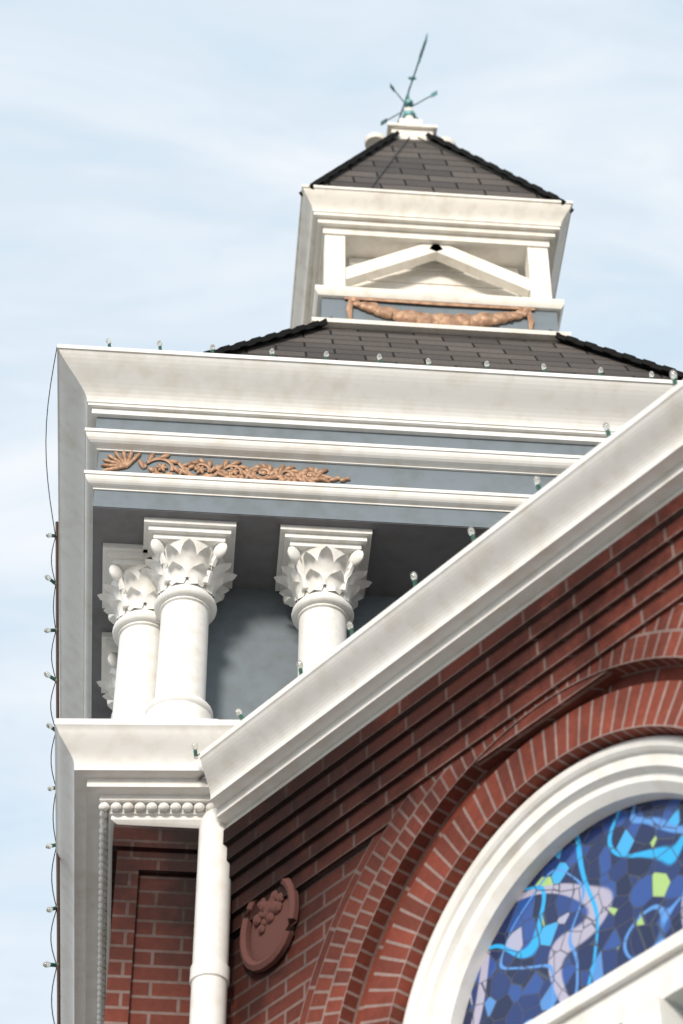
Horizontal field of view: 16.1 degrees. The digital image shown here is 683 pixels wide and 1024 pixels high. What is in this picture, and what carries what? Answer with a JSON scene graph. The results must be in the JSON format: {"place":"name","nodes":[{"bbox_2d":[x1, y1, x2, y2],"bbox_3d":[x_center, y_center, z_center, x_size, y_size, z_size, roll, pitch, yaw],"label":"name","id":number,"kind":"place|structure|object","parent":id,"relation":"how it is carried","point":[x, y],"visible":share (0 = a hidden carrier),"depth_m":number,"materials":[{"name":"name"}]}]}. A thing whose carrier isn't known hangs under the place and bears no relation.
{"place":"outdoors","nodes":[
{"label":"outdoors","id":0,"kind":"place"},
{"bbox_2d":[0,0,682,1023],"label":"sky","id":1,"kind":"structure","parent":0,"point":[157,156],"materials":[{"name":"blue"}]},
{"bbox_2d":[50,343,677,966],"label":"light bulb sockets","id":2,"kind":"object","parent":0,"point":[608,433],"visible":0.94,"depth_m":9.73,"materials":[{"name":"plastic"}]},
{"bbox_2d":[43,338,676,967],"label":"string light bulbs","id":3,"kind":"object","parent":2,"relation":"in","point":[349,624],"visible":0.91,"depth_m":10.11,"materials":[{"name":"clear glass"}]},
{"label":"ground","id":4,"kind":"structure","parent":0,"visible":0},
{"bbox_2d":[104,824,233,1023],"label":"brick wall","id":5,"kind":"structure","parent":4,"relation":"on","point":[154,880],"depth_m":9.25,"materials":[{"name":"red brick"}]},
{"bbox_2d":[55,718,240,1023],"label":"cornice","id":6,"kind":"structure","parent":5,"relation":"on","point":[109,773],"depth_m":9.57,"materials":[{"name":"white paint"}]},
{"bbox_2d":[138,715,217,719],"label":"column plinths","id":7,"kind":"object","parent":6,"relation":"on","point":[151,717],"depth_m":9.78,"materials":[{"name":"white paint"}]},
{"bbox_2d":[97,632,118,718],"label":"column","id":8,"kind":"structure","parent":7,"relation":"on","point":[110,647],"depth_m":11.04,"materials":[{"name":"white paint"}]},
{"bbox_2d":[97,543,159,718],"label":"column","id":9,"kind":"structure","parent":7,"relation":"on","point":[128,596],"depth_m":10.44,"materials":[{"name":"white paint"}]},
{"bbox_2d":[138,517,236,718],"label":"column","id":10,"kind":"structure","parent":7,"relation":"on","point":[191,574],"depth_m":10.36,"materials":[{"name":"white paint"}]},
{"bbox_2d":[274,524,371,675],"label":"column","id":11,"kind":"structure","parent":7,"relation":"on","point":[322,583],"depth_m":10.47,"materials":[{"name":"white paint"}]},
{"bbox_2d":[91,417,596,719],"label":"wall","id":12,"kind":"structure","parent":6,"relation":"on","point":[252,654],"depth_m":10.67,"materials":[{"name":"grey paint"}]},
{"bbox_2d":[92,507,489,718],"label":"belfry ceiling","id":13,"kind":"structure","parent":12,"relation":"attached to","point":[399,554],"depth_m":10.64,"materials":[{"name":"grey paint"}]},
{"bbox_2d":[57,344,681,718],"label":"cornice","id":14,"kind":"structure","parent":12,"relation":"attached to","point":[94,383],"depth_m":10.88,"materials":[{"name":"white paint"}]},
{"bbox_2d":[101,450,349,482],"bbox_3d":[-0.509,-0.185,10.669,1.102,0.182,0.016,3,-44,-3],"label":"scrollwork ornament","id":15,"kind":"object","parent":14,"relation":"attached to","point":[314,475],"visible":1,"depth_m":10.66,"materials":[{"name":"orange metal"}]},
{"bbox_2d":[204,131,682,379],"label":"tower roof","id":16,"kind":"structure","parent":14,"relation":"on","point":[419,165],"depth_m":12.79,"materials":[{"name":"grey tile"}]},
{"bbox_2d":[45,136,551,1023],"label":"string light wire","id":17,"kind":"object","parent":16,"relation":"hanging from","point":[55,586],"visible":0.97,"depth_m":11.00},
{"bbox_2d":[290,107,572,341],"bbox_3d":[0.484,-1.538,14.483,1.539,2.901,1.539,3,-44,-3],"label":"cupola","id":18,"kind":"object","parent":16,"relation":"on","point":[427,246],"visible":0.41,"depth_m":13.61,"materials":[{"name":"white paint"}]},
{"bbox_2d":[381,33,436,125],"bbox_3d":[0.438,-2.637,15.507,0.308,0.353,0.830,7,-45,-7],"label":"weathervane","id":19,"kind":"object","parent":18,"relation":"attached to","point":[408,102],"visible":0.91,"depth_m":15.47,"materials":[{"name":"metal"}]},
{"bbox_2d":[320,298,558,330],"bbox_3d":[0.484,-0.548,13.518,1.290,0.426,1.290,3,-44,-3],"label":"cupola base panel","id":20,"kind":"object","parent":18,"relation":"attached to","point":[543,320],"visible":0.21,"depth_m":13.14,"materials":[{"name":"grey paint"}]},
{"bbox_2d":[344,296,534,329],"bbox_3d":[0.536,-1.066,13.106,1.044,0.230,0.054,3,-44,-3],"label":"garland ornament","id":21,"kind":"object","parent":20,"relation":"attached to","point":[481,319],"visible":1,"depth_m":13.09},
{"bbox_2d":[189,808,230,1023],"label":"down pipe","id":22,"kind":"object","parent":5,"relation":"attached to","point":[209,976],"visible":0.81,"depth_m":9.13,"materials":[{"name":"white metal"}]},
{"bbox_2d":[231,843,369,1023],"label":"brick side wall","id":23,"kind":"structure","parent":4,"relation":"on","point":[275,993],"depth_m":8.87,"materials":[{"name":"red brick"}]},
{"bbox_2d":[239,877,298,972],"bbox_3d":[-0.272,1.541,9.059,0.042,0.387,0.327,31,-52,-28],"label":"wall medallion","id":24,"kind":"object","parent":23,"relation":"attached to","point":[266,935],"visible":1,"depth_m":9.04,"materials":[{"name":"red"}]},
{"bbox_2d":[223,492,682,937],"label":"corbelled brickwork","id":25,"kind":"object","parent":23,"relation":"attached to","point":[332,809],"visible":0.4,"depth_m":8.60,"materials":[{"name":"red brick"}]},
{"bbox_2d":[200,380,682,827],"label":"eave cornice","id":26,"kind":"structure","parent":25,"relation":"attached to","point":[608,491],"depth_m":8.67,"materials":[{"name":"white paint"}]},
{"bbox_2d":[298,666,682,1023],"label":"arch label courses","id":27,"kind":"object","parent":23,"relation":"attached to","point":[666,674],"visible":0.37,"depth_m":8.55,"materials":[{"name":"red brick"}]},
{"bbox_2d":[305,603,682,1023],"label":"brick arch","id":28,"kind":"structure","parent":23,"relation":"attached to","point":[424,813],"depth_m":8.54,"materials":[{"name":"red brick"}]},
{"bbox_2d":[360,681,682,1023],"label":"brick arch","id":29,"kind":"structure","parent":23,"relation":"attached to","point":[512,784],"depth_m":8.33,"materials":[{"name":"red brick"}]},
{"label":"arch","id":30,"kind":"object","parent":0,"visible":0},
{"bbox_2d":[403,735,682,1023],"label":"white window frame","id":31,"kind":"object","parent":30,"relation":"attached to","point":[537,831],"visible":0.96,"depth_m":8.18,"materials":[{"name":"white paint"}]},
{"bbox_2d":[463,799,682,1023],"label":"stained glass window","id":32,"kind":"structure","parent":31,"relation":"attached to","point":[603,897],"depth_m":7.97,"materials":[{"name":"blue glass"}]}
]}

